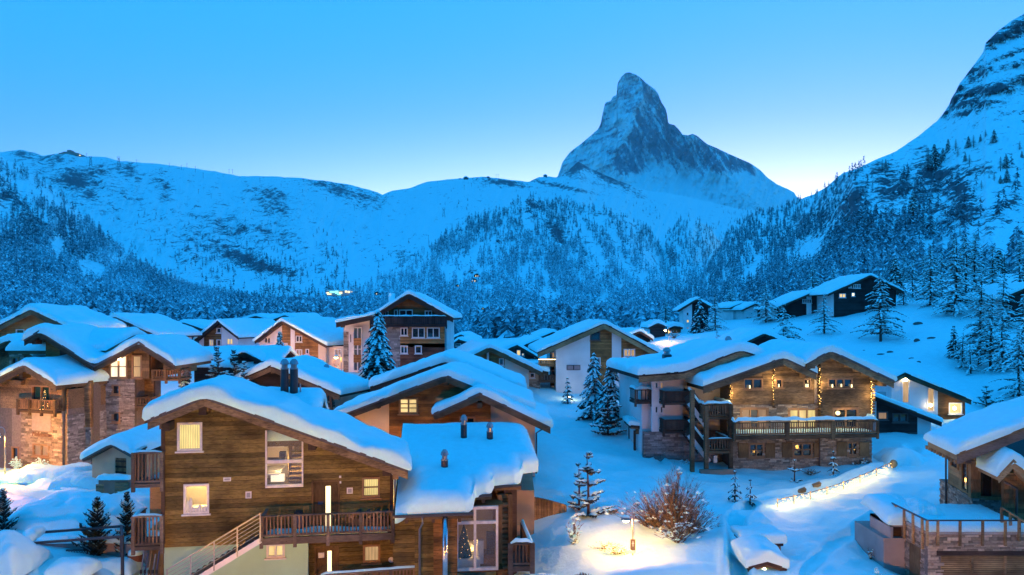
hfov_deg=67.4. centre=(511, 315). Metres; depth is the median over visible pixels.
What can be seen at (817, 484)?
rock
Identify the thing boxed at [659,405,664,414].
window
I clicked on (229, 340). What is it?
window
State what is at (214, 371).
pine tree
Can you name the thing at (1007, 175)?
larch tree
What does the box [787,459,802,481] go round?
spruce tree
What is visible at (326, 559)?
door
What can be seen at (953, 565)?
garage door
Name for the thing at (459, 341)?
chalet
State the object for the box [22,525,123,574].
fence
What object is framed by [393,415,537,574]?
annex house
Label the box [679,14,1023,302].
mountainside
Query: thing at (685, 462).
shrub
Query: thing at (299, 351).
window
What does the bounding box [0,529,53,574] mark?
snow heap
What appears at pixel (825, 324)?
larch tree
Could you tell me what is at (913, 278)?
larch tree
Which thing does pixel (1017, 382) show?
larch tree
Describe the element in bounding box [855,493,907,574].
cellar entrance
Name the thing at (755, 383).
window
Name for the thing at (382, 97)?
sky
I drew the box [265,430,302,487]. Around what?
window
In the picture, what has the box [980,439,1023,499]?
window
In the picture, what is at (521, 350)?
chalet
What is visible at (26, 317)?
chalet
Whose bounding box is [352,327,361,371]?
window
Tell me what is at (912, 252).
larch tree
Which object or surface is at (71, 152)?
summit building
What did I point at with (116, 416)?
window
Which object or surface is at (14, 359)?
window
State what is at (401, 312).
window
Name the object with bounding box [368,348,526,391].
chalet
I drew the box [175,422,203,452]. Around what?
window
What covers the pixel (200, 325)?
chalet
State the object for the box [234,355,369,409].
chalet
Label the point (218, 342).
window
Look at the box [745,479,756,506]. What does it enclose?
spruce tree
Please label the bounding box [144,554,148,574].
ski
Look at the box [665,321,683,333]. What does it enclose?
shed
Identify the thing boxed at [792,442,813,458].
window
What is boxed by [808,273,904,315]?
chalet
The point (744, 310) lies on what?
chalet
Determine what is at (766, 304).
larch tree
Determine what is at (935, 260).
larch tree
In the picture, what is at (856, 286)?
window
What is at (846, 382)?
window
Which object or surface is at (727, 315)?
chalet
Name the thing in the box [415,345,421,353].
window
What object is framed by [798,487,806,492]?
rock
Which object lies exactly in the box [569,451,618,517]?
pine tree
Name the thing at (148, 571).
ski
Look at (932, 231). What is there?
larch tree
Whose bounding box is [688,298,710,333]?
spruce tree
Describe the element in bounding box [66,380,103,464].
chalet
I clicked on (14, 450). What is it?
window
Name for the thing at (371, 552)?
window
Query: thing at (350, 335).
window
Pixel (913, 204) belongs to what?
larch tree
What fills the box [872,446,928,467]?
snow heap
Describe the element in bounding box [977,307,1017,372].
larch tree
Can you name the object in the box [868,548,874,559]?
shrub
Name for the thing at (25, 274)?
larch forest
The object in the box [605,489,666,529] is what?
shrub
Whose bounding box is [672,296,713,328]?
chalet
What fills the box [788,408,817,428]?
window
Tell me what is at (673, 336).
shrub
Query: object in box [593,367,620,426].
spruce tree
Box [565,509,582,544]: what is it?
shrub
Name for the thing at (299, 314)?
chalet
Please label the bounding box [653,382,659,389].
window
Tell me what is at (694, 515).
shrub
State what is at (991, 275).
larch tree
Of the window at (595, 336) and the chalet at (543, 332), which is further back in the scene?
the chalet at (543, 332)
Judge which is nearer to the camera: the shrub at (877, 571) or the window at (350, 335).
the shrub at (877, 571)
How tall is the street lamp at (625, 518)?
2.722 m
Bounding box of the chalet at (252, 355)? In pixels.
[194,345,298,382]
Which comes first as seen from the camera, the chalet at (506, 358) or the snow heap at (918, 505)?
the snow heap at (918, 505)
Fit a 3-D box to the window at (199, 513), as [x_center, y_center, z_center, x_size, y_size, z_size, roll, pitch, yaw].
[-14.058,8.203,34.216,1.230,1.402,0.220,0,0,-9]
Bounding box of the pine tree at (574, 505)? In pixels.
[567,462,586,509]
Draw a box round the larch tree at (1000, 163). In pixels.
[997,159,1003,170]
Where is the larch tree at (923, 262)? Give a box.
[911,256,933,295]
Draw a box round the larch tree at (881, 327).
[850,273,909,341]
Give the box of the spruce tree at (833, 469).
[827,451,839,475]
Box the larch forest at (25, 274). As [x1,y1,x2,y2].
[0,158,368,314]
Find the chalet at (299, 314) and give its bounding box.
[270,312,321,320]
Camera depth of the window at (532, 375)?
75.95 m
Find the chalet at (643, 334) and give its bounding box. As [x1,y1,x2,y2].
[622,327,654,341]
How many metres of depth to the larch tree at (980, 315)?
85.91 m
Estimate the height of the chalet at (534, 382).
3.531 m
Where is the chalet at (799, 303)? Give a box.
[753,290,816,319]
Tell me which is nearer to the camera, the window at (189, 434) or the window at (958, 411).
the window at (189, 434)
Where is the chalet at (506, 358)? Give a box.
[456,339,542,388]
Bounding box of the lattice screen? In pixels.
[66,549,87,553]
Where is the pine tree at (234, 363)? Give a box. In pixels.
[225,349,240,375]
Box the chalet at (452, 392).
[334,361,553,535]
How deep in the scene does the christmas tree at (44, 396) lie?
50.01 m
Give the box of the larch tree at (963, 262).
[953,237,980,303]
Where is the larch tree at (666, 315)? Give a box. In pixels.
[658,299,673,322]
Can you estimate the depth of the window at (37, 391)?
50.81 m
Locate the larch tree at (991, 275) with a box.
[977,245,1009,288]
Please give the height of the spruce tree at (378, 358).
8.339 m
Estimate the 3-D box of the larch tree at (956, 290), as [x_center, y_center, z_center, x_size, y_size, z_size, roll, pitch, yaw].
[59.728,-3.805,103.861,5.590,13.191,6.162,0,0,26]
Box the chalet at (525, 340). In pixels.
[513,335,541,347]
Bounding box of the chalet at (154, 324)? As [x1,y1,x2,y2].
[109,312,201,338]
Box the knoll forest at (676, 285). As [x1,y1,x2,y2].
[662,213,720,300]
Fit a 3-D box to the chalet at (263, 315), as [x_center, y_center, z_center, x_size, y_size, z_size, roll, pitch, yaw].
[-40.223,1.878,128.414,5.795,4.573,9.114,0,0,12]
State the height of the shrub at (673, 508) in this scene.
3.829 m
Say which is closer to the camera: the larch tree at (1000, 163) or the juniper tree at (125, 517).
the juniper tree at (125, 517)
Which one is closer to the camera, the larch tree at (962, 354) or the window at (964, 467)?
the window at (964, 467)
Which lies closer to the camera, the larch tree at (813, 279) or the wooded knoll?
the larch tree at (813, 279)
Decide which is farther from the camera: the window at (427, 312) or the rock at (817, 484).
the window at (427, 312)
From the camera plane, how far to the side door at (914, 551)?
34.55 m
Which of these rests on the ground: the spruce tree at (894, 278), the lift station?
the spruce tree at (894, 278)
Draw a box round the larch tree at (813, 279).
[804,263,821,289]
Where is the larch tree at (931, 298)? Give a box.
[909,245,947,309]
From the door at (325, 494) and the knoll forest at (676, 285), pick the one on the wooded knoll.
the knoll forest at (676, 285)
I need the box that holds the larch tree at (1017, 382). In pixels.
[987,328,1023,399]
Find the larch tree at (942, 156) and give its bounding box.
[939,148,945,160]
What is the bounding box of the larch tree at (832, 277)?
[828,267,838,279]
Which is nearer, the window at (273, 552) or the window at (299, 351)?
the window at (273, 552)
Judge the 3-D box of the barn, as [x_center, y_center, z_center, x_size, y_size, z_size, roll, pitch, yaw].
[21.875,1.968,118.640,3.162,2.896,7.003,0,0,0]
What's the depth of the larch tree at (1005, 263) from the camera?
217.32 m
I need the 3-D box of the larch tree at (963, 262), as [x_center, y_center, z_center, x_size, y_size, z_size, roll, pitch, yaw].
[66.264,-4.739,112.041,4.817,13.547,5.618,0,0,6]
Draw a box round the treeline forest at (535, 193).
[359,193,764,286]
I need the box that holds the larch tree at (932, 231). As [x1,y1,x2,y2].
[929,218,935,235]
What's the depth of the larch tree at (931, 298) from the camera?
111.76 m
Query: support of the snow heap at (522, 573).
on the ground
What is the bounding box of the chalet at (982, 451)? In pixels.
[923,396,1023,522]
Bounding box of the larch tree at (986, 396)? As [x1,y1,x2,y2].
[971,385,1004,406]
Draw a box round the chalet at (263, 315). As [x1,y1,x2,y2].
[242,313,281,318]
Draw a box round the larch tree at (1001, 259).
[993,249,1006,274]
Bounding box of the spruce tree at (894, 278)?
[887,257,906,296]
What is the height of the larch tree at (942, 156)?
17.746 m
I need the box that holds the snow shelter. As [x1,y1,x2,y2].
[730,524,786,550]
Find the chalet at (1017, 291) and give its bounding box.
[961,282,1023,321]
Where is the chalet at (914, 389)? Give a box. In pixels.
[872,366,973,418]
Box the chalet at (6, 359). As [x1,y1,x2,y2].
[0,333,45,370]
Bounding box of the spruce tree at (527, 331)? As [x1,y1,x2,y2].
[524,325,531,334]
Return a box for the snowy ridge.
[0,150,390,300]
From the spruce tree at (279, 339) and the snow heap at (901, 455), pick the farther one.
the spruce tree at (279, 339)
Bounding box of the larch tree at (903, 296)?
[896,282,913,305]
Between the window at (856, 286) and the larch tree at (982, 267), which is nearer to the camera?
the window at (856, 286)
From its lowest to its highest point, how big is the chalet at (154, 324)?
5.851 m
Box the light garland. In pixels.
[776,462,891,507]
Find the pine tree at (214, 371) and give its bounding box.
[205,346,228,377]
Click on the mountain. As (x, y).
(636, 139)
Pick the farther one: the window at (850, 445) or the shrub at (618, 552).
the window at (850, 445)
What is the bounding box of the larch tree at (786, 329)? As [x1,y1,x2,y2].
[773,303,805,341]
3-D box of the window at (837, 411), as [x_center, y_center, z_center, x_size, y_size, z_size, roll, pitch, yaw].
[22.838,7.039,52.595,1.942,1.498,0.150,0,0,-6]
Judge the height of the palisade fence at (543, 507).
1.875 m
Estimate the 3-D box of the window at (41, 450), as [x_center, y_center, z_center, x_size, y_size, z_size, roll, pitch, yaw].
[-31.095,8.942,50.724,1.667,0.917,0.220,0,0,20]
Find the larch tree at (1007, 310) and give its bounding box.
[986,273,1020,328]
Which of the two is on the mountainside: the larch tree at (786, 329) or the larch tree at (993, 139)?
the larch tree at (993, 139)
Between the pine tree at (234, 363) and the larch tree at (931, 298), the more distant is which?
the larch tree at (931, 298)
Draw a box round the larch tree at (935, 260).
[929,257,939,279]
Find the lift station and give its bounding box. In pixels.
[326,290,355,295]
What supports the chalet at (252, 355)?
on the ground
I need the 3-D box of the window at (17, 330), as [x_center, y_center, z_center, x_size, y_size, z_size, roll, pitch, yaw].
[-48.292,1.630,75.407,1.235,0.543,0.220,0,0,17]
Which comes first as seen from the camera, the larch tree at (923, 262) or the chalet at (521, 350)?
the chalet at (521, 350)
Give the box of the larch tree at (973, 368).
[961,341,984,375]
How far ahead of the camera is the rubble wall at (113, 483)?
43.50 m
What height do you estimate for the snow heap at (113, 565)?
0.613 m
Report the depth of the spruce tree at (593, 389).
62.58 m
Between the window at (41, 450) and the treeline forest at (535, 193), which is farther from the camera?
the treeline forest at (535, 193)
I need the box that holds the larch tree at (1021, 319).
[997,294,1023,371]
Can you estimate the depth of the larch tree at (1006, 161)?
703.23 m
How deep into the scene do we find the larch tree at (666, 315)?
149.90 m
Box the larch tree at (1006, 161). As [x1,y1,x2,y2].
[1001,154,1010,168]
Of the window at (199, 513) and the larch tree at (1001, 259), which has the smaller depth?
the window at (199, 513)
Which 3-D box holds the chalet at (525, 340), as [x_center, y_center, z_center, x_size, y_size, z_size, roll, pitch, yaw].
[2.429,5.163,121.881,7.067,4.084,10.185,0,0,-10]
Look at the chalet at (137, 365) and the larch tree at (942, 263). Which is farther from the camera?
the larch tree at (942, 263)
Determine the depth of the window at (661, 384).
53.07 m
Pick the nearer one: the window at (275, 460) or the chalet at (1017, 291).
the window at (275, 460)
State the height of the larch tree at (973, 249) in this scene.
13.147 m
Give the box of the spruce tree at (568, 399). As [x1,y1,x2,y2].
[561,377,574,403]
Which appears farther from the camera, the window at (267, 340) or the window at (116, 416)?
the window at (267, 340)
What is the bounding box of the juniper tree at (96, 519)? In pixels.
[72,496,117,555]
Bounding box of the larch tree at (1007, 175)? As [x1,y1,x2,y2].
[1002,169,1011,182]
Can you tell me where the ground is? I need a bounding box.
[0,273,1023,574]
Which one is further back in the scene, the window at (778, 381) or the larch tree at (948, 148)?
the larch tree at (948, 148)
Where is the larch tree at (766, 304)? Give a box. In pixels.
[751,281,779,323]
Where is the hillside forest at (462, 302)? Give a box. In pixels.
[343,191,681,321]
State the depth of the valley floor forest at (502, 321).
188.94 m
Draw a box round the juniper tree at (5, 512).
[0,488,20,530]
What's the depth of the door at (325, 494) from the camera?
35.13 m
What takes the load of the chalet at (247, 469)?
on the ground
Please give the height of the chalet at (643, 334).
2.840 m
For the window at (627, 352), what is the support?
in the chalet at (569, 350)
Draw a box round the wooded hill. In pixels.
[358,197,666,313]
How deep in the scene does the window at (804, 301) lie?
122.02 m
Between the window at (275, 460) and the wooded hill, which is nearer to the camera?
the window at (275, 460)
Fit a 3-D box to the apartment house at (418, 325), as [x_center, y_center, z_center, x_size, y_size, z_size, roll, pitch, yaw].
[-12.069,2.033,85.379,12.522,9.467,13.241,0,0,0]
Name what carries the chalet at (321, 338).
on the ground
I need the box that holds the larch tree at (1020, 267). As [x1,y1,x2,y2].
[1008,239,1023,281]
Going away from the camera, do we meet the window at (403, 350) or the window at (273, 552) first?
the window at (273, 552)
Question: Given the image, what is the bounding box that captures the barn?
[640,319,667,337]
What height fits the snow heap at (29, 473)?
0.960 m
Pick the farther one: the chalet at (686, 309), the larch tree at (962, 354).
the chalet at (686, 309)
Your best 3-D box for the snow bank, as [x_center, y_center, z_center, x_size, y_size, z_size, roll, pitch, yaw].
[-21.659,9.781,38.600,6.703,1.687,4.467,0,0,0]
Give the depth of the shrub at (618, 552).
36.23 m
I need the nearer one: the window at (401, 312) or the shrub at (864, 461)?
the shrub at (864, 461)
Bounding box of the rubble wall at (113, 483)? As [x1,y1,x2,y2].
[95,473,130,493]
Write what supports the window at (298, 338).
in the chalet at (321, 338)
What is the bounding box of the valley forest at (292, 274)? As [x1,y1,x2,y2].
[113,194,360,298]
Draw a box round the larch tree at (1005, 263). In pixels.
[1003,254,1010,273]
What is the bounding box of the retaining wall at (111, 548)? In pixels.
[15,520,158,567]
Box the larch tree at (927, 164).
[920,148,934,169]
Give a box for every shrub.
[8,456,21,468]
[30,457,48,464]
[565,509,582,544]
[591,541,623,550]
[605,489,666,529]
[606,545,629,554]
[646,463,712,529]
[653,514,702,542]
[665,331,679,337]
[677,495,721,534]
[679,460,689,464]
[802,468,820,474]
[852,458,872,465]
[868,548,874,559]
[874,567,879,574]
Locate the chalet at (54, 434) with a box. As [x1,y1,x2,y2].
[0,354,109,468]
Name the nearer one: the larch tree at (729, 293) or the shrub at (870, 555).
the shrub at (870, 555)
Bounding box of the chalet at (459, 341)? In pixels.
[454,335,490,347]
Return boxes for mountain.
[557,72,799,211]
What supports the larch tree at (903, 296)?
on the ground
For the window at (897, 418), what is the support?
in the house at (892, 415)
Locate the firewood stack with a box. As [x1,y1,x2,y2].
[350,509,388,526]
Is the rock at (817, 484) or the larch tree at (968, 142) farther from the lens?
the larch tree at (968, 142)
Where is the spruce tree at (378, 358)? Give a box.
[358,310,395,391]
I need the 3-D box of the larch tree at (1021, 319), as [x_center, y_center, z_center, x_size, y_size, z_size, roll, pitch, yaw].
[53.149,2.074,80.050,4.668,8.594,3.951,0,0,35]
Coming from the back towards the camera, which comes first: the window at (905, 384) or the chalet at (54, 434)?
the window at (905, 384)
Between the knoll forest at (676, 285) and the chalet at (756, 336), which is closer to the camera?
the chalet at (756, 336)
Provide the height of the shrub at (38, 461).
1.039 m
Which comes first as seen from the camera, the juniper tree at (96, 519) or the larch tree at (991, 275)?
the juniper tree at (96, 519)
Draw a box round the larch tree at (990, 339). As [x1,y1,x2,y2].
[967,294,1012,369]
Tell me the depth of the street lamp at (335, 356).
72.97 m
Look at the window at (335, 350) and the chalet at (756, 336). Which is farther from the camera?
the chalet at (756, 336)
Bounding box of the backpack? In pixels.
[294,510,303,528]
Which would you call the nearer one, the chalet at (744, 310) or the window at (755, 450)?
the window at (755, 450)
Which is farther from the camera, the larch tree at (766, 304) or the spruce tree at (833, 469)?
the larch tree at (766, 304)
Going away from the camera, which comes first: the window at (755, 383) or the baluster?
the baluster
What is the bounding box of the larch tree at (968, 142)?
[964,136,971,148]
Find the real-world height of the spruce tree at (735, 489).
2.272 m
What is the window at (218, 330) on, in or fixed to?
in the chalet at (231, 331)
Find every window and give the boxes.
[9,446,18,461]
[11,357,18,364]
[16,329,24,332]
[31,385,49,402]
[31,443,49,458]
[108,355,127,378]
[110,385,120,395]
[110,412,120,423]
[130,355,142,378]
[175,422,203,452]
[181,483,210,515]
[215,328,221,333]
[216,340,220,345]
[227,338,232,344]
[263,337,270,343]
[264,544,285,559]
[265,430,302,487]
[295,336,302,342]
[296,349,301,354]
[334,349,341,355]
[348,334,352,343]
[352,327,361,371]
[360,477,380,499]
[361,544,381,565]
[397,398,418,415]
[399,310,412,314]
[400,328,407,335]
[400,345,407,353]
[411,328,424,338]
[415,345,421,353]
[425,310,431,314]
[426,328,439,338]
[457,505,497,570]
[459,416,474,421]
[499,358,503,366]
[529,373,535,378]
[590,331,599,339]
[624,349,634,356]
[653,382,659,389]
[653,405,658,414]
[659,382,664,389]
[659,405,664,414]
[739,407,768,429]
[743,378,764,390]
[748,443,765,458]
[775,379,784,388]
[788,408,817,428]
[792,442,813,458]
[802,299,811,303]
[802,379,812,389]
[827,378,854,388]
[832,407,859,428]
[846,442,859,456]
[853,284,860,288]
[877,412,889,420]
[892,413,909,423]
[902,381,910,403]
[927,388,935,412]
[948,403,963,414]
[950,461,958,469]
[961,464,967,492]
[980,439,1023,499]
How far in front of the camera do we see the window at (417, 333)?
80.08 m
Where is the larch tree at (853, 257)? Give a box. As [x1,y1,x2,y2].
[851,255,856,269]
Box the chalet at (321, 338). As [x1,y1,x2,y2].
[252,316,342,368]
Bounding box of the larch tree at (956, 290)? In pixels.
[931,239,975,316]
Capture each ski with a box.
[140,551,144,574]
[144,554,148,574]
[147,550,151,574]
[151,554,155,574]
[155,550,159,574]
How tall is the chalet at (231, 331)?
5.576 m
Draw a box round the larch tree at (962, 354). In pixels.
[950,332,975,369]
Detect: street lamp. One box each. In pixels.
[0,427,5,474]
[334,351,341,369]
[620,509,635,554]
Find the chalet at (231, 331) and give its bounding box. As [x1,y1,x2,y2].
[193,318,275,345]
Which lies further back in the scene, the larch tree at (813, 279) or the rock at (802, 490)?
the larch tree at (813, 279)
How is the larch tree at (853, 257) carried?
on the mountainside
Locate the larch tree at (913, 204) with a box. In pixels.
[906,191,917,220]
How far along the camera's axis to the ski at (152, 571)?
33.56 m
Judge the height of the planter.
0.720 m
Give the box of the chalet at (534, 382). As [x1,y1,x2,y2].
[529,363,549,388]
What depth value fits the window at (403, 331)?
80.02 m
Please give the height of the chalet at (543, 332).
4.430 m
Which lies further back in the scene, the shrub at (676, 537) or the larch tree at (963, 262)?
the larch tree at (963, 262)
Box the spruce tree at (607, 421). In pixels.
[589,390,626,434]
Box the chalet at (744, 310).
[722,301,761,318]
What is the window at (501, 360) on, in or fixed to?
in the chalet at (506, 358)
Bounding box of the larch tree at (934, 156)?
[928,144,940,168]
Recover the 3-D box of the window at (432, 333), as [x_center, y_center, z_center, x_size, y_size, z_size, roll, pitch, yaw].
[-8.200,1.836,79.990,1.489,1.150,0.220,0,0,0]
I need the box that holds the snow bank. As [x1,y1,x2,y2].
[7,490,154,529]
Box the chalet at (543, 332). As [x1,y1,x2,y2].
[530,328,556,337]
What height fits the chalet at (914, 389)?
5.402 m
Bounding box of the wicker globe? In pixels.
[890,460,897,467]
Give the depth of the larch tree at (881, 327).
97.88 m
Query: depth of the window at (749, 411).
52.20 m
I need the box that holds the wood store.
[622,415,639,449]
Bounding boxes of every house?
[335,289,461,372]
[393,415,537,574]
[872,390,942,434]
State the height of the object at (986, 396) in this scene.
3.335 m
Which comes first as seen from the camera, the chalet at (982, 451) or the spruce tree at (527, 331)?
the chalet at (982, 451)
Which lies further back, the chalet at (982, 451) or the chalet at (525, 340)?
the chalet at (525, 340)
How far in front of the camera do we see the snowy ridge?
3513.84 m
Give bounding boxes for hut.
[80,423,160,477]
[730,534,789,571]
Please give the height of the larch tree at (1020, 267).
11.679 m
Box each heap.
[0,462,91,483]
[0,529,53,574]
[43,556,101,574]
[47,470,98,489]
[97,557,144,574]
[514,572,556,574]
[728,510,772,526]
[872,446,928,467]
[901,495,945,515]
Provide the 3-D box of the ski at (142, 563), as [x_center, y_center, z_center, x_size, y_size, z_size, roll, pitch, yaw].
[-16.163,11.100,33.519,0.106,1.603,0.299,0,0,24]
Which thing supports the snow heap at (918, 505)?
on the garage
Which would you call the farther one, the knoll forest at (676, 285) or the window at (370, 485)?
the knoll forest at (676, 285)
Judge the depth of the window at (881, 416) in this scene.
59.92 m
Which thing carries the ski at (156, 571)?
attached to the chalet at (247, 469)
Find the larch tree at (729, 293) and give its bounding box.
[724,281,736,301]
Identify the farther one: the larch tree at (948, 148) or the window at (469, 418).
the larch tree at (948, 148)
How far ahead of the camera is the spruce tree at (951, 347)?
87.86 m
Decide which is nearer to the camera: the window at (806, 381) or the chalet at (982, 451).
the chalet at (982, 451)
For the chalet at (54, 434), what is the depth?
50.74 m
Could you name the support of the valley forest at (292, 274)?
on the snowy ridge
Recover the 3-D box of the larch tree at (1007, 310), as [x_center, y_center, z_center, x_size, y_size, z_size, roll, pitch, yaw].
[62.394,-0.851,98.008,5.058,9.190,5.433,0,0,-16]
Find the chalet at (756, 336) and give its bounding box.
[717,327,789,344]
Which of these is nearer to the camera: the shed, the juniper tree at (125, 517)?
the juniper tree at (125, 517)
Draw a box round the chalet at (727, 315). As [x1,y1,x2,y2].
[713,301,743,319]
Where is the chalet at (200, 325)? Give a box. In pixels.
[179,319,214,342]
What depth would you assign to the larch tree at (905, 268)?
238.15 m
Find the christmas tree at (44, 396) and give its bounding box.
[39,391,49,409]
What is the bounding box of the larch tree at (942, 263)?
[923,252,951,296]
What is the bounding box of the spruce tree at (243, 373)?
[240,361,249,379]
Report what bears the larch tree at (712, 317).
on the ground
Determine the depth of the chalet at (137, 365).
52.98 m
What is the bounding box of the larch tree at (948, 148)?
[944,139,950,152]
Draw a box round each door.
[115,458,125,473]
[311,480,339,525]
[314,545,338,574]
[909,542,920,574]
[941,556,1023,574]
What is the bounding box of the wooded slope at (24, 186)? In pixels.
[0,155,145,290]
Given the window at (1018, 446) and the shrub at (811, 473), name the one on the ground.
the shrub at (811, 473)
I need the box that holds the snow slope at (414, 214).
[378,162,766,271]
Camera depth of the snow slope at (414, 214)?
5037.93 m
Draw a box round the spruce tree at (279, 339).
[276,331,283,345]
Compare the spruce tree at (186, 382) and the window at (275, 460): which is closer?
the window at (275, 460)
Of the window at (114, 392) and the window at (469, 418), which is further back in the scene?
the window at (114, 392)
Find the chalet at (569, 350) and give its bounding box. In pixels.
[528,319,662,393]
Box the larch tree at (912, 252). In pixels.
[905,251,917,277]
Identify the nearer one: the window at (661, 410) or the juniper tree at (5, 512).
the juniper tree at (5, 512)
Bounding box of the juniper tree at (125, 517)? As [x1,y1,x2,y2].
[114,491,134,554]
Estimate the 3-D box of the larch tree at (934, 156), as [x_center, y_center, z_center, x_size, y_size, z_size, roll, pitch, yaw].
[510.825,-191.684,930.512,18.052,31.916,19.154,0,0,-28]
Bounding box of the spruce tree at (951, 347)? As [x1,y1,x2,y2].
[944,326,963,359]
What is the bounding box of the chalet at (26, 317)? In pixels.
[0,303,126,336]
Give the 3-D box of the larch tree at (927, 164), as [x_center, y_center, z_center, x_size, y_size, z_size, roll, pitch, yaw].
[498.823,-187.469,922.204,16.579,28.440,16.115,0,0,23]
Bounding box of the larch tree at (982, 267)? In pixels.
[979,262,985,273]
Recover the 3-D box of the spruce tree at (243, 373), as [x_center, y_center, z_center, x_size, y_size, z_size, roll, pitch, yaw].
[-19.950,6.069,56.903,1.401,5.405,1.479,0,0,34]
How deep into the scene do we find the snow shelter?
36.05 m
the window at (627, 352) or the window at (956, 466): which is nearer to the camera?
the window at (956, 466)
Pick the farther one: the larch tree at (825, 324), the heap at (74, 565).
the larch tree at (825, 324)
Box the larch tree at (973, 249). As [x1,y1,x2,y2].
[960,232,989,291]
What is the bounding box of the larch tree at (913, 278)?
[902,260,927,298]
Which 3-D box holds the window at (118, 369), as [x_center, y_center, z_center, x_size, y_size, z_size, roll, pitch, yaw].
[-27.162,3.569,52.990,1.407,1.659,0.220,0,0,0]
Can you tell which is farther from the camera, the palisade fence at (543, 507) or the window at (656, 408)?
the window at (656, 408)
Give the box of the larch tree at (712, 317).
[704,294,730,330]
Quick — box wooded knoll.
[661,217,720,295]
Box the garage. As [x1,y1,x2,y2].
[887,492,1023,574]
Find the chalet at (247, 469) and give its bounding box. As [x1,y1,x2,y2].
[131,359,414,574]
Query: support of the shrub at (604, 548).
on the ground
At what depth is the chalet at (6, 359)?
55.63 m
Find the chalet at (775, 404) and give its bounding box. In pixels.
[606,336,897,474]
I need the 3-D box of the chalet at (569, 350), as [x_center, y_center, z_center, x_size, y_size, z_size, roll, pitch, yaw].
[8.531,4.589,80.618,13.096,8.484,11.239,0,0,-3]
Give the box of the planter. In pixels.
[127,550,142,561]
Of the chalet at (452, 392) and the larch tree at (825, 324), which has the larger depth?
the larch tree at (825, 324)
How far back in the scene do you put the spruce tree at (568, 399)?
69.87 m
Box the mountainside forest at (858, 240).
[670,153,1023,309]
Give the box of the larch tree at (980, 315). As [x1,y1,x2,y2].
[953,273,1006,364]
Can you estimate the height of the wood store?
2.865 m
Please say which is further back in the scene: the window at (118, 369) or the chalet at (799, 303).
the chalet at (799, 303)
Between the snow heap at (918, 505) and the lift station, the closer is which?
the snow heap at (918, 505)
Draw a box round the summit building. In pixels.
[59,150,85,156]
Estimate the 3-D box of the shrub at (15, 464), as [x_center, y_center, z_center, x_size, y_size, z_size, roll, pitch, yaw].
[-32.648,9.770,50.544,0.790,0.987,0.652,0,0,0]
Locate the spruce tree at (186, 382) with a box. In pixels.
[178,367,191,387]
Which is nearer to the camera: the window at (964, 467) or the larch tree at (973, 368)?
the window at (964, 467)
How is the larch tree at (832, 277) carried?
on the ground
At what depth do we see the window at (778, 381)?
52.31 m
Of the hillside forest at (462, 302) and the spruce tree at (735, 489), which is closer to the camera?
the spruce tree at (735, 489)
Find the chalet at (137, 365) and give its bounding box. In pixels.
[5,323,213,437]
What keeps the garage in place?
on the ground
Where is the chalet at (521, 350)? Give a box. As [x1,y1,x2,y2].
[496,340,539,358]
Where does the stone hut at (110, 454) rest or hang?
on the ground
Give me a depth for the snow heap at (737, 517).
40.23 m
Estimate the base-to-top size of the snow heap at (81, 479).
1.107 m
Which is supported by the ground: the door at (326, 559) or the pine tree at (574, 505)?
the pine tree at (574, 505)
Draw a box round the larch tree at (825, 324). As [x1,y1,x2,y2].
[807,294,842,335]
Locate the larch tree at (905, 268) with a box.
[898,255,909,282]
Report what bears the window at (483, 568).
in the annex house at (455, 509)
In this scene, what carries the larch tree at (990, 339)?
on the ground
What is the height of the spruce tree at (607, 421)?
3.881 m
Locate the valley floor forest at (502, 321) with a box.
[0,300,729,338]
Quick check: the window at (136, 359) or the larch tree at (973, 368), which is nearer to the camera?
the window at (136, 359)
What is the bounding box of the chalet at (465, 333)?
[454,331,481,339]
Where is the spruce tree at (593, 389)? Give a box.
[576,353,605,422]
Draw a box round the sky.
[0,0,1023,197]
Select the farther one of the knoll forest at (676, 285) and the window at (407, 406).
the knoll forest at (676, 285)
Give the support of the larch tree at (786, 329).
on the ground
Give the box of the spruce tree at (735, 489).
[728,470,741,502]
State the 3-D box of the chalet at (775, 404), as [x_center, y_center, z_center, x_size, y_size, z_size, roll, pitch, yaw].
[16.686,6.330,56.292,17.507,9.695,11.261,0,0,-6]
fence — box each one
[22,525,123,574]
[534,497,566,519]
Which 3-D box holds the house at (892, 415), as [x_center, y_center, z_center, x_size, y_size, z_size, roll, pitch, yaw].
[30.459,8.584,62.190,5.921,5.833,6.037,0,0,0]
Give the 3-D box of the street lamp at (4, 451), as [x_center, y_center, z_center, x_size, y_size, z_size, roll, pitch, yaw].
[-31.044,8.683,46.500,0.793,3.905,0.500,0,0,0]
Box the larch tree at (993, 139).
[989,129,997,143]
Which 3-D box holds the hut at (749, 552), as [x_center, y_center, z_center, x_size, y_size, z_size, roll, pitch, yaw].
[11.078,11.217,34.440,1.956,2.352,2.333,0,0,0]

